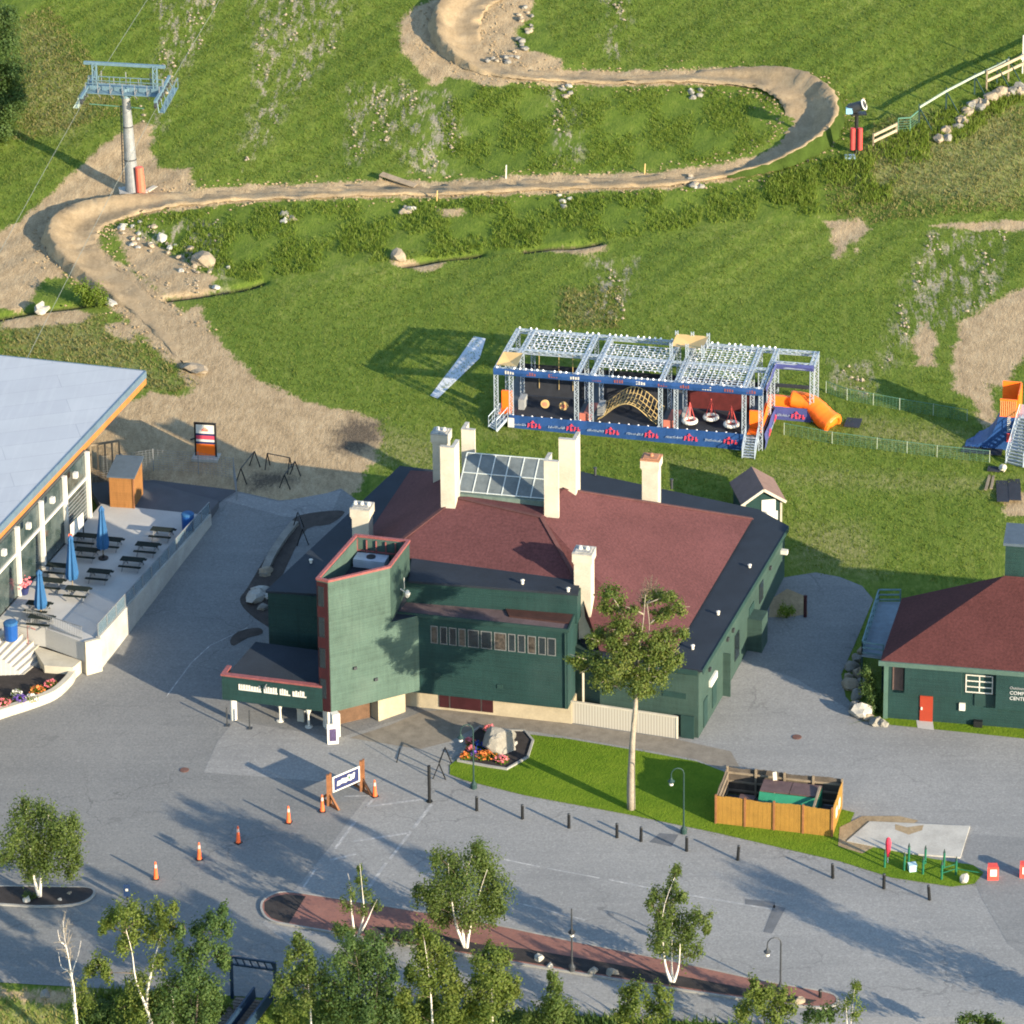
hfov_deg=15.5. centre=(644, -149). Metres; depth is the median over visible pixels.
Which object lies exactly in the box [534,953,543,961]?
stone
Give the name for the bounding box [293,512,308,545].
pipe trestle
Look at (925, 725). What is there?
concrete path
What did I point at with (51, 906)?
kerb
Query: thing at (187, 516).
waste barrel
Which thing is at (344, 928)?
shrub
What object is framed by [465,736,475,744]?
flower clump
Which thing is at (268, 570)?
boulder
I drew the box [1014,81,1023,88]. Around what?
boulder
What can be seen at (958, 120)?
boulder
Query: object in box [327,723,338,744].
sandwich board
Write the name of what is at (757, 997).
tree
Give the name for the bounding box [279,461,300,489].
pipe trestle
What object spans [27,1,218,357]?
lift cable
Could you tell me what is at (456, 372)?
feather flag
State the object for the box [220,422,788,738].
ski lodge
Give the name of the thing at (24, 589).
flower pot
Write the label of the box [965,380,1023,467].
slide tower
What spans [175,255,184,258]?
boulder
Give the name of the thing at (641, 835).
bollard
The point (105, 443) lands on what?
rack frame
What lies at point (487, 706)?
window
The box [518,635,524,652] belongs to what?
window
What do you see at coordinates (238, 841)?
traffic cone
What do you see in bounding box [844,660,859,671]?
boulder
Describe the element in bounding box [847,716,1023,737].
lawn
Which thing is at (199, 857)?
traffic cone
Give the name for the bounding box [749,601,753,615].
window
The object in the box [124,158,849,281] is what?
tall grass
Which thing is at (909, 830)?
slab stain
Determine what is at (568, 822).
bollard
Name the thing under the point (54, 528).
window
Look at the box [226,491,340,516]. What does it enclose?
paving
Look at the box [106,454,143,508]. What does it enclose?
cedar kiosk
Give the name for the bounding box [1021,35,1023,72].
marker post
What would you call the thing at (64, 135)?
lift cable
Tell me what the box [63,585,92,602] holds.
picnic table
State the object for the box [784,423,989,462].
wire fence
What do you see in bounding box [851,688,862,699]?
boulder
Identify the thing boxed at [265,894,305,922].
mulch bed
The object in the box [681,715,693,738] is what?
door
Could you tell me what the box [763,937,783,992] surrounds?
street lamp
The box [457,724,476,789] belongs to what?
street lamp
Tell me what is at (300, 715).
cream box
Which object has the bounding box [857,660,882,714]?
shrub
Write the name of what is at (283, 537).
stone kerb
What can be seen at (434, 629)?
window
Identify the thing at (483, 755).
flower clump
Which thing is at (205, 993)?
broadleaf tree
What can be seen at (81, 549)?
picnic table
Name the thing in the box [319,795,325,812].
traffic cone
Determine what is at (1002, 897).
asphalt patch
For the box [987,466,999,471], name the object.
rubber mat
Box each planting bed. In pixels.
[230,628,262,644]
[240,510,344,626]
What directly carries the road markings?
on the parking lot
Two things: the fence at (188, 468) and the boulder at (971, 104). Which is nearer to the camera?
the fence at (188, 468)
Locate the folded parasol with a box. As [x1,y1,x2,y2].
[885,837,890,862]
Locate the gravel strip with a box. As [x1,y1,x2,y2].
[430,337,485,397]
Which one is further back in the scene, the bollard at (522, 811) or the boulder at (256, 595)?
the boulder at (256, 595)
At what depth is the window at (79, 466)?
284.32 m
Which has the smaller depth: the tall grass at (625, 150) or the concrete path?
the concrete path
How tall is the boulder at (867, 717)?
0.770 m
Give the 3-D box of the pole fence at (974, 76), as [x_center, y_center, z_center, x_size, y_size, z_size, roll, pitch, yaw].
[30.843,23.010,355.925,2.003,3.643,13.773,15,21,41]
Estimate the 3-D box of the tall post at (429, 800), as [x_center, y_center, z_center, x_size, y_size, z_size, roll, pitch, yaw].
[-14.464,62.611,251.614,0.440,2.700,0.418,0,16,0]
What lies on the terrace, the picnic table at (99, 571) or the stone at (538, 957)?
the picnic table at (99, 571)
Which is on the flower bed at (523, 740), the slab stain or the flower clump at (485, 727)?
the flower clump at (485, 727)
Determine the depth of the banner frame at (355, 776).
252.03 m
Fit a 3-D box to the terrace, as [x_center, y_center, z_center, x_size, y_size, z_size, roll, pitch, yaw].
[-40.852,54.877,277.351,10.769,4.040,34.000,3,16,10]
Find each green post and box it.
[883,849,885,867]
[903,852,905,870]
[907,843,909,861]
[922,855,924,873]
[924,845,926,863]
[940,861,942,879]
[943,849,945,866]
[955,856,957,874]
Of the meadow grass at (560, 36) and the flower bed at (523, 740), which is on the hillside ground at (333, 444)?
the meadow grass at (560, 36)
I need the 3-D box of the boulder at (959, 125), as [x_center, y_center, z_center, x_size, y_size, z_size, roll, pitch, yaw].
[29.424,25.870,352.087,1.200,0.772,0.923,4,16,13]
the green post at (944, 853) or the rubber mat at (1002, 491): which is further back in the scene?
the rubber mat at (1002, 491)
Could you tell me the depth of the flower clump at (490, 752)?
257.29 m
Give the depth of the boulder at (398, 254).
329.07 m
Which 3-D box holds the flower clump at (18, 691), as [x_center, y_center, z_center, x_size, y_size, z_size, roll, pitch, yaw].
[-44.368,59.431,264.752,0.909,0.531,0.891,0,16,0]
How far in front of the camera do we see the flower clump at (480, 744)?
258.50 m
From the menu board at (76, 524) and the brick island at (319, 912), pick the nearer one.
the brick island at (319, 912)
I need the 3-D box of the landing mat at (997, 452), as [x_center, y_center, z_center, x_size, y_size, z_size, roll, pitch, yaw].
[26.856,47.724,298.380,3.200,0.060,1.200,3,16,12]
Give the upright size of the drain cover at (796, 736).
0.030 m
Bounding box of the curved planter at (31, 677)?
[0,667,75,718]
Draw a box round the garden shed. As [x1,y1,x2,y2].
[729,467,786,521]
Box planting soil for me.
[768,589,807,616]
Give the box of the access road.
[0,489,1023,1023]
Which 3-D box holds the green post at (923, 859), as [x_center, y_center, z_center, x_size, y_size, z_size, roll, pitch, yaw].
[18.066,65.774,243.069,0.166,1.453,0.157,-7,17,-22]
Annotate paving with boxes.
[91,480,237,502]
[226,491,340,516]
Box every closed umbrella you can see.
[34,570,46,610]
[65,535,78,591]
[96,506,108,560]
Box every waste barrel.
[3,619,17,641]
[181,510,193,529]
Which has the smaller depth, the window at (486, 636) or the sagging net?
the window at (486, 636)
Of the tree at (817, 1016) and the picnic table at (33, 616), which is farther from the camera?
the picnic table at (33, 616)
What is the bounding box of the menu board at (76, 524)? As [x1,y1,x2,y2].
[68,512,83,538]
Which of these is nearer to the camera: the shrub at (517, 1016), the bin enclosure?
the shrub at (517, 1016)
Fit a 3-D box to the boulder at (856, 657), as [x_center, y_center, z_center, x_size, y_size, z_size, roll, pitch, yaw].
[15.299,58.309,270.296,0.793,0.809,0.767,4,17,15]
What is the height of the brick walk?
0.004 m
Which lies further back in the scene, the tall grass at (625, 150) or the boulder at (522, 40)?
the boulder at (522, 40)
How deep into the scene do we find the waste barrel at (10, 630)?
267.96 m
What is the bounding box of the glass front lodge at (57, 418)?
[0,355,146,614]
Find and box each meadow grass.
[0,0,1023,225]
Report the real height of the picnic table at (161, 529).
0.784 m
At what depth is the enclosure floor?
252.02 m
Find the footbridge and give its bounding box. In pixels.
[217,987,272,1023]
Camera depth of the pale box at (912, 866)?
243.44 m
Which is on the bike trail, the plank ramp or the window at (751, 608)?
the plank ramp
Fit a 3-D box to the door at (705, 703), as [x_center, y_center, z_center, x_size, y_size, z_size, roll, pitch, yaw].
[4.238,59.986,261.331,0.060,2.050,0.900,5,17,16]
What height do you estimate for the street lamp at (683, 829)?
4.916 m
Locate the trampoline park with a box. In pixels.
[488,326,840,459]
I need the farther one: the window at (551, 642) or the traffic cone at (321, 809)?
the window at (551, 642)
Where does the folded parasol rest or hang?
on the lawn at (594, 777)
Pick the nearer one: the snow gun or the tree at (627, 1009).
the tree at (627, 1009)
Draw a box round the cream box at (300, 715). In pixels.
[296,708,304,721]
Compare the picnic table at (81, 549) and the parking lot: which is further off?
the picnic table at (81, 549)
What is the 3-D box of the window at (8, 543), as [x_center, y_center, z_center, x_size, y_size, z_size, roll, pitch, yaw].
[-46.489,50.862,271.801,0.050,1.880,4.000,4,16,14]
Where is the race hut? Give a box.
[878,523,1023,728]
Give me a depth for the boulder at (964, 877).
242.12 m
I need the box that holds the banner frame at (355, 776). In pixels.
[320,759,371,810]
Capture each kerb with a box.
[0,885,95,907]
[259,521,298,576]
[260,891,838,1008]
[457,726,533,769]
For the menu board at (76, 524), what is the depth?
282.33 m
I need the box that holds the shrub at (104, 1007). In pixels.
[86,986,223,1023]
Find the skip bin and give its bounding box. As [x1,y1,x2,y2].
[758,779,822,808]
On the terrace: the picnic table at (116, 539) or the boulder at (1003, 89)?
the picnic table at (116, 539)
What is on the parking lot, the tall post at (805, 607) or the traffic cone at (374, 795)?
the traffic cone at (374, 795)
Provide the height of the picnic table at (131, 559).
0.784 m
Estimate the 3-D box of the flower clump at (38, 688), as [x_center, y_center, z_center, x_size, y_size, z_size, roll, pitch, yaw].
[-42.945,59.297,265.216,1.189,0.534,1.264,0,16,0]
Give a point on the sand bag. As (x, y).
(1002, 467)
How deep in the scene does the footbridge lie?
228.17 m
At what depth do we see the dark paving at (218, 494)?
292.78 m
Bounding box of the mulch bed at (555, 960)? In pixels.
[375,926,816,1003]
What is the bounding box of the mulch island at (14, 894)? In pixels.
[0,886,92,904]
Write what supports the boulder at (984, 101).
on the hillside ground at (333, 444)
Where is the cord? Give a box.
[943,864,981,872]
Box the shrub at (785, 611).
[776,600,795,617]
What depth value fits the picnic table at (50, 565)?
277.80 m
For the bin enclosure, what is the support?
on the enclosure floor
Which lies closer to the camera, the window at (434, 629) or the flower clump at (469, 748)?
the flower clump at (469, 748)
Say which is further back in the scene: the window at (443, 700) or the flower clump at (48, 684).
the flower clump at (48, 684)
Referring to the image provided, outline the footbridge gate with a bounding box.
[229,954,277,1006]
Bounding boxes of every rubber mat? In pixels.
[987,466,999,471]
[996,480,1008,501]
[1008,479,1020,500]
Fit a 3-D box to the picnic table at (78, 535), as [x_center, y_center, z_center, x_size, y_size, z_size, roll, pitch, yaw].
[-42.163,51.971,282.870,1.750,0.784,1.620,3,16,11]
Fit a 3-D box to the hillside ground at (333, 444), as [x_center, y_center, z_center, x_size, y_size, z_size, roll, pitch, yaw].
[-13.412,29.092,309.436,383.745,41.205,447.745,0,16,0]
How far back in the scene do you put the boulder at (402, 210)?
337.60 m
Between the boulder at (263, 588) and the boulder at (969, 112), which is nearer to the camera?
the boulder at (263, 588)
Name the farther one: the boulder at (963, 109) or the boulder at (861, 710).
the boulder at (963, 109)
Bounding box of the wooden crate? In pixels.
[739,794,755,800]
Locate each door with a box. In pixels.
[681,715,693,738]
[703,695,707,727]
[712,679,716,707]
[762,499,775,518]
[920,695,932,721]
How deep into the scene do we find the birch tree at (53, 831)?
238.61 m
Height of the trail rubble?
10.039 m
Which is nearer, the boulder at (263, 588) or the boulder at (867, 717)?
the boulder at (867, 717)
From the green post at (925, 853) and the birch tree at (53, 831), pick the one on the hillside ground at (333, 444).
the green post at (925, 853)
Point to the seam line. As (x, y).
(193, 660)
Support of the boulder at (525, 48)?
on the hillside ground at (333, 444)
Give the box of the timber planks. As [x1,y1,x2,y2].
[984,475,994,489]
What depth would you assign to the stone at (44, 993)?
230.22 m
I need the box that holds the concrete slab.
[847,821,969,858]
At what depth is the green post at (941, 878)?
242.41 m
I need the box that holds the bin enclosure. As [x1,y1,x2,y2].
[715,765,842,836]
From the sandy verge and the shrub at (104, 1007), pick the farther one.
the sandy verge
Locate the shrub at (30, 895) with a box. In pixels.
[22,890,37,899]
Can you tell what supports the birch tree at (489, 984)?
on the hillside ground at (333, 444)
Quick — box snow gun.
[846,99,866,153]
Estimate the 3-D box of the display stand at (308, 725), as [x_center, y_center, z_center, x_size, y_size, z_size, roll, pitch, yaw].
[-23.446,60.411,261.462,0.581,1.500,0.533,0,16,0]
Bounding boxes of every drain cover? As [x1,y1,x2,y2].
[180,767,188,771]
[792,734,801,738]
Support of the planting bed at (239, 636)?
on the access road
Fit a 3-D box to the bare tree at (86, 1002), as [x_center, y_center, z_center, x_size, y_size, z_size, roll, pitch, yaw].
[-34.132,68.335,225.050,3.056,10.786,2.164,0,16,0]
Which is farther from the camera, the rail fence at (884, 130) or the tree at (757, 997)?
the rail fence at (884, 130)
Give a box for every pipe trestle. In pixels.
[237,451,260,483]
[265,453,292,474]
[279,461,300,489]
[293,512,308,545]
[432,747,451,779]
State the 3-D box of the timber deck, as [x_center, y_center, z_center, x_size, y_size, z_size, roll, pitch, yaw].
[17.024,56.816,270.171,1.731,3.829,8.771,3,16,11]
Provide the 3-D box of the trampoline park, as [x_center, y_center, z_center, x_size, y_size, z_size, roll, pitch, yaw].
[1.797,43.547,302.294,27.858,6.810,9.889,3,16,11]
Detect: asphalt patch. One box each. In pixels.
[650,833,677,845]
[745,899,774,907]
[763,905,784,932]
[963,833,1023,954]
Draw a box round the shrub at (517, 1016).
[305,996,529,1023]
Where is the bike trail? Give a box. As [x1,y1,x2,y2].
[41,0,845,363]
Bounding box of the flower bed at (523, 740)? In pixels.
[460,728,531,766]
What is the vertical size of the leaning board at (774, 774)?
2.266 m
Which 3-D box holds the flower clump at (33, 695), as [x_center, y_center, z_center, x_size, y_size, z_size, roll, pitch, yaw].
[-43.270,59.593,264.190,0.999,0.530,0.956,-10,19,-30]
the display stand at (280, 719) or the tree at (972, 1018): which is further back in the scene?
the display stand at (280, 719)
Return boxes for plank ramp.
[379,172,416,187]
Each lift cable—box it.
[0,2,145,250]
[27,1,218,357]
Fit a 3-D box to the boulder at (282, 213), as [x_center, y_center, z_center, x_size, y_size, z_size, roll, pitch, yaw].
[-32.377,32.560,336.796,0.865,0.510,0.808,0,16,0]
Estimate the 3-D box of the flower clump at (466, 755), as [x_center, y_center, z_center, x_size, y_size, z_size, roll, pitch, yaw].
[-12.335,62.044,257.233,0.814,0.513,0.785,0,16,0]
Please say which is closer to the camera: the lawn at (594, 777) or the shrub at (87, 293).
the lawn at (594, 777)
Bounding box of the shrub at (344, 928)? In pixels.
[332,920,413,949]
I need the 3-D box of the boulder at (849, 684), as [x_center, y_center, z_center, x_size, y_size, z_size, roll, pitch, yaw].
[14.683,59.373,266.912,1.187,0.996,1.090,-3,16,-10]
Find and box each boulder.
[34,301,49,314]
[102,298,116,306]
[157,232,166,242]
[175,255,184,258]
[181,362,207,373]
[191,250,215,267]
[212,285,219,289]
[246,588,264,602]
[250,585,268,591]
[257,603,267,610]
[258,566,272,576]
[280,211,288,216]
[391,248,405,261]
[398,208,407,214]
[482,726,515,754]
[503,60,511,63]
[517,16,524,21]
[518,38,525,42]
[520,46,529,50]
[697,183,704,188]
[841,678,858,690]
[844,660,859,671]
[844,672,852,677]
[848,700,860,709]
[848,702,871,718]
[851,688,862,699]
[852,653,861,662]
[852,667,864,678]
[862,714,873,720]
[869,716,881,726]
[880,719,888,726]
[933,133,943,142]
[940,125,951,133]
[943,133,951,141]
[952,123,962,129]
[954,118,963,122]
[955,116,968,123]
[960,873,968,882]
[961,107,973,112]
[962,110,971,116]
[966,101,975,107]
[974,103,985,111]
[978,97,986,107]
[983,92,997,101]
[992,89,1002,98]
[997,86,1007,94]
[1008,86,1017,95]
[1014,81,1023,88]
[1016,87,1023,95]
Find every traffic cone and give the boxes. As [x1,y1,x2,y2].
[152,862,159,880]
[195,842,202,861]
[234,826,242,844]
[285,806,292,824]
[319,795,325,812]
[371,780,378,797]
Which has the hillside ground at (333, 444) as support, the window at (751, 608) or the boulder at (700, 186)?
the boulder at (700, 186)
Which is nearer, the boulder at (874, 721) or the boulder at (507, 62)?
the boulder at (874, 721)
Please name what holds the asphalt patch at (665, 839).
on the parking lot
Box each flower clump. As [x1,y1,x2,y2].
[0,697,11,706]
[10,688,22,697]
[12,694,27,705]
[24,693,38,702]
[29,685,45,693]
[43,678,57,688]
[460,751,470,760]
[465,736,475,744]
[465,744,475,751]
[469,750,479,758]
[474,740,484,750]
[475,749,488,760]
[479,749,497,760]
[483,724,492,731]
[493,754,508,764]
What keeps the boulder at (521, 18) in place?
on the hillside ground at (333, 444)
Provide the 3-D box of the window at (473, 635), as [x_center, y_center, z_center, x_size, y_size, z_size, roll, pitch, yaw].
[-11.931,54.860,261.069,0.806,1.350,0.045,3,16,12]
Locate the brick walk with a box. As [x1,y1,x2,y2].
[350,710,739,768]
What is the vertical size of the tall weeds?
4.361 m
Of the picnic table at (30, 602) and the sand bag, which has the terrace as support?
the picnic table at (30, 602)
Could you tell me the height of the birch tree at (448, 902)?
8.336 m
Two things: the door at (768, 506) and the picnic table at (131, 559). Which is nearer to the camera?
the picnic table at (131, 559)
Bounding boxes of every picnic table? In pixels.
[24,600,53,615]
[26,613,55,631]
[42,577,66,594]
[43,562,65,578]
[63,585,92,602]
[73,532,96,547]
[74,546,100,563]
[85,568,113,584]
[96,536,124,552]
[118,556,146,572]
[133,541,161,557]
[148,526,176,542]
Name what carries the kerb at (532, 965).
on the parking lot
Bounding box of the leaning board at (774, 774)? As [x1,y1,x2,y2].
[772,772,777,793]
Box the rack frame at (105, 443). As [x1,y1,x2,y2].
[89,439,119,470]
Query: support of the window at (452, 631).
in the ski lodge at (446, 584)
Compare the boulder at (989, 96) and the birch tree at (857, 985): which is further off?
the boulder at (989, 96)
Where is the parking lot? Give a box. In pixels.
[204,661,1023,1023]
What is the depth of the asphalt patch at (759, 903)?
239.90 m
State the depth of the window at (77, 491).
285.09 m
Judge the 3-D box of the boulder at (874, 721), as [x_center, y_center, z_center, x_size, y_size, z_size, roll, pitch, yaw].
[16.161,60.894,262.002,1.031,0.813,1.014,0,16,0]
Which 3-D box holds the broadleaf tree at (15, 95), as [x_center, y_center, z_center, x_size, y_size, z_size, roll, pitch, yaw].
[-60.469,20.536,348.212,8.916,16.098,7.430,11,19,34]
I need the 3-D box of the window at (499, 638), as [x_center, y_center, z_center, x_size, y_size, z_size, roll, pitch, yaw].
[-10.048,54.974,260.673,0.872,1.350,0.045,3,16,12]
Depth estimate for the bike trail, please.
343.43 m
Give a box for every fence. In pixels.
[90,449,236,500]
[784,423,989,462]
[826,381,967,420]
[872,122,897,146]
[918,57,1020,130]
[986,54,1023,91]
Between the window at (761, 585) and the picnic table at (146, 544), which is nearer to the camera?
the window at (761, 585)
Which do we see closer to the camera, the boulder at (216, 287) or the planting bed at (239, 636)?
the planting bed at (239, 636)
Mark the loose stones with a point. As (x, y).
(451, 148)
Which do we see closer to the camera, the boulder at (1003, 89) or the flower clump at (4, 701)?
the flower clump at (4, 701)
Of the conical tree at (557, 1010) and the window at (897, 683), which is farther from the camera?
the window at (897, 683)
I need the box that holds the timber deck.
[860,589,900,691]
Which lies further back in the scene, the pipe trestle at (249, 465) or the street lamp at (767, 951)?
the pipe trestle at (249, 465)
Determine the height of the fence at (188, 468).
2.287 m
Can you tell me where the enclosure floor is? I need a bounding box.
[728,794,832,808]
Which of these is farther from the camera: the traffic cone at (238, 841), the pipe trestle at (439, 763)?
the pipe trestle at (439, 763)
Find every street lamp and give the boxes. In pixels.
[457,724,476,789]
[568,908,575,971]
[668,768,686,834]
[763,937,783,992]
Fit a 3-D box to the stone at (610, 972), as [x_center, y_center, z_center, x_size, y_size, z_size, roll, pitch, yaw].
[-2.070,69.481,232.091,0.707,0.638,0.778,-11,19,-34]
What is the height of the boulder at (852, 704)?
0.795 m
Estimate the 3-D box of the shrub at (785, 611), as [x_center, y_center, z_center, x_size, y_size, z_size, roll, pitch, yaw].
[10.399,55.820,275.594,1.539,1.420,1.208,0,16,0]
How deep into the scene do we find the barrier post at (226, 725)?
261.70 m
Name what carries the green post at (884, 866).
on the lawn at (594, 777)
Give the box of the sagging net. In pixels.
[898,110,918,131]
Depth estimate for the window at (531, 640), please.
260.21 m
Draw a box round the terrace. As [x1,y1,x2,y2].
[0,482,218,677]
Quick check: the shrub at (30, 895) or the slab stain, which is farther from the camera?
the slab stain
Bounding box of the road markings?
[303,795,771,919]
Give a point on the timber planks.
(988, 481)
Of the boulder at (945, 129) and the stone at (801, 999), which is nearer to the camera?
the stone at (801, 999)
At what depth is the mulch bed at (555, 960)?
232.83 m
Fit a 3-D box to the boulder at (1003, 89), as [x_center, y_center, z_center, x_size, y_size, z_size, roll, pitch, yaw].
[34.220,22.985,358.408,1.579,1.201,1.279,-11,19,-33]
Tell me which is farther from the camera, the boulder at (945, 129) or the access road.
the boulder at (945, 129)
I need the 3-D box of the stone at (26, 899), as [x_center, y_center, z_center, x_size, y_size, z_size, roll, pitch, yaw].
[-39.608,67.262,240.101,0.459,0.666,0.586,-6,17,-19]
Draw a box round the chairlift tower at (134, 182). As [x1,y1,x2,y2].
[73,61,177,193]
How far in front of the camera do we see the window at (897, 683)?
261.80 m
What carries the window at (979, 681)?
in the race hut
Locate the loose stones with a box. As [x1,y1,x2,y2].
[119,0,1006,395]
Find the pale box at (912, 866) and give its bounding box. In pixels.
[907,861,916,871]
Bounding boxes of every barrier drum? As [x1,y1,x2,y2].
[987,863,998,879]
[1020,861,1023,877]
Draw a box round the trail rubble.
[23,0,864,348]
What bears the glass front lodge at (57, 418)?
on the hillside ground at (333, 444)
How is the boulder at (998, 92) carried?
on the hillside ground at (333, 444)
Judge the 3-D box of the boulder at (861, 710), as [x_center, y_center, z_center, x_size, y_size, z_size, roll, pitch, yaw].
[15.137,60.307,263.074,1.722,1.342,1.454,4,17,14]
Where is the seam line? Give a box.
[166,628,245,696]
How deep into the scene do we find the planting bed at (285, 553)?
283.32 m
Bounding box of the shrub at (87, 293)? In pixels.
[70,277,110,308]
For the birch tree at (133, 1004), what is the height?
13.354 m
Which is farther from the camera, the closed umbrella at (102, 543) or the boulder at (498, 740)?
the closed umbrella at (102, 543)
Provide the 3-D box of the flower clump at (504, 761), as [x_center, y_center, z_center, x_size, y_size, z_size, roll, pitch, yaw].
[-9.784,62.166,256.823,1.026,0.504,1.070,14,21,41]
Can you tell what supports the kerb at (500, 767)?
on the parking lot
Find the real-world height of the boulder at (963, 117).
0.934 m
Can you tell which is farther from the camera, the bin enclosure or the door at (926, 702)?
the door at (926, 702)
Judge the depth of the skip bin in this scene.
249.75 m
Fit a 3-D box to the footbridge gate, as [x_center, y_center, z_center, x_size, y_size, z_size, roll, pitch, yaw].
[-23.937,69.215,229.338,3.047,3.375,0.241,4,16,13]
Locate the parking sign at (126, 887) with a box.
[123,884,129,900]
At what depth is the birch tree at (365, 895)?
234.82 m
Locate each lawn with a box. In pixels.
[450,735,982,886]
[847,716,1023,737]
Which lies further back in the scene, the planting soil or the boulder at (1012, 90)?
the boulder at (1012, 90)
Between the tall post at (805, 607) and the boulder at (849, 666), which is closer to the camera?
the boulder at (849, 666)
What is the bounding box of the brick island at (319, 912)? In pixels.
[262,892,836,1005]
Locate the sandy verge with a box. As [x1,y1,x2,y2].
[838,816,917,852]
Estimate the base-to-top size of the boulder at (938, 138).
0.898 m
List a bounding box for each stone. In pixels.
[22,895,29,902]
[40,989,49,998]
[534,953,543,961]
[587,966,597,974]
[606,968,618,976]
[795,996,804,1004]
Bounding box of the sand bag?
[998,464,1006,471]
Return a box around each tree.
[0,0,35,145]
[0,785,88,896]
[54,910,102,1023]
[82,891,180,1023]
[148,898,236,1023]
[268,1002,305,1023]
[269,929,328,1023]
[310,925,406,1023]
[331,863,383,940]
[385,919,475,1023]
[409,834,517,948]
[461,935,524,1023]
[519,967,580,1023]
[563,574,690,810]
[607,974,676,1023]
[642,860,716,982]
[732,968,798,1023]
[800,1000,836,1023]
[831,977,867,1023]
[955,1010,1006,1023]
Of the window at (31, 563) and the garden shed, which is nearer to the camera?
the window at (31, 563)
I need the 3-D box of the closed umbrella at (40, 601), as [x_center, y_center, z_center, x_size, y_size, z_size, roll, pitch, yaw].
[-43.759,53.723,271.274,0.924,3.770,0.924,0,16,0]
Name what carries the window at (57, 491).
in the glass front lodge at (57, 418)
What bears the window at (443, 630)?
in the ski lodge at (446, 584)
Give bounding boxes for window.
[0,529,15,568]
[0,557,17,614]
[17,503,39,545]
[21,531,41,583]
[41,478,62,520]
[45,506,64,562]
[64,453,85,494]
[68,481,87,532]
[430,625,437,643]
[439,695,448,707]
[440,626,446,644]
[449,627,456,645]
[450,696,480,711]
[458,628,465,646]
[468,629,478,647]
[481,631,491,649]
[482,700,492,712]
[494,632,505,650]
[508,634,515,651]
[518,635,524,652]
[527,636,535,653]
[538,637,545,654]
[547,638,555,655]
[734,630,739,661]
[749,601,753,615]
[759,579,763,603]
[892,667,903,689]
[965,674,992,693]
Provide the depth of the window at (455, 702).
263.40 m
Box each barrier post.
[224,707,229,726]
[246,710,252,729]
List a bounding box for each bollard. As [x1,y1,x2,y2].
[475,796,477,810]
[521,804,523,819]
[567,813,570,828]
[615,823,618,837]
[639,826,642,841]
[685,836,687,851]
[736,845,739,860]
[831,863,834,878]
[882,873,885,888]
[927,885,930,900]
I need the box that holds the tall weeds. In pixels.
[762,79,1023,206]
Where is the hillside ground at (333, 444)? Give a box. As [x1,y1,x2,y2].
[0,0,1023,1023]
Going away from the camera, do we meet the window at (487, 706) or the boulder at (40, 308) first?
the window at (487, 706)
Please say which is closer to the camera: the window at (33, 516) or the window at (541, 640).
the window at (541, 640)
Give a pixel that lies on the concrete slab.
(936, 839)
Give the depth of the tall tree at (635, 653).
247.28 m
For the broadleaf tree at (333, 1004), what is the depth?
222.26 m
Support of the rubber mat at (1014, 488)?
on the hillside ground at (333, 444)
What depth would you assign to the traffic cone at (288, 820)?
249.17 m
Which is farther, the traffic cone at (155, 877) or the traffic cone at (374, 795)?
the traffic cone at (374, 795)
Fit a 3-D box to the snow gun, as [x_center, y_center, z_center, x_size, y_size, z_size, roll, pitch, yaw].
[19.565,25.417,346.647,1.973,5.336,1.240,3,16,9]
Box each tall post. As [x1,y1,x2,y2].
[426,765,432,802]
[803,595,806,616]
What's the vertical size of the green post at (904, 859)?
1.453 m
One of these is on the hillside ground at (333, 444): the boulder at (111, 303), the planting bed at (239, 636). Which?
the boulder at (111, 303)
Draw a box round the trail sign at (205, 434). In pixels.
[190,422,220,462]
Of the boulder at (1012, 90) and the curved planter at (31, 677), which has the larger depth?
the boulder at (1012, 90)
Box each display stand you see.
[276,706,283,722]
[304,710,312,728]
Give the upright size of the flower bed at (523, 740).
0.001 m
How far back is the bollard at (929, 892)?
240.11 m
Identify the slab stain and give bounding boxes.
[895,824,922,834]
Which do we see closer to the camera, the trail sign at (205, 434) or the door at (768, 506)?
the door at (768, 506)
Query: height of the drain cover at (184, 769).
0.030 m
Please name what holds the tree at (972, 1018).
on the hillside ground at (333, 444)
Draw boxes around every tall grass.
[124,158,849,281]
[437,84,779,172]
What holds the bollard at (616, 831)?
on the parking lot
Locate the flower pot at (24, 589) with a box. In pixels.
[18,576,31,595]
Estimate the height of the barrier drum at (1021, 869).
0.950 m
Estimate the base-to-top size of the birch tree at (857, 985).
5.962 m
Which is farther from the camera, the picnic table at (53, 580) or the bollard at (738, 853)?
the picnic table at (53, 580)
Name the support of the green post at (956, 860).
on the hillside ground at (333, 444)
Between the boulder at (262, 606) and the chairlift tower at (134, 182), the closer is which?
the boulder at (262, 606)
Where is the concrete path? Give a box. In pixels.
[916,720,933,729]
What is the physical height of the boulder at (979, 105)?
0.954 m
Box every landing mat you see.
[844,417,861,427]
[961,445,1002,455]
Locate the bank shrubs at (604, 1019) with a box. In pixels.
[68,975,815,1023]

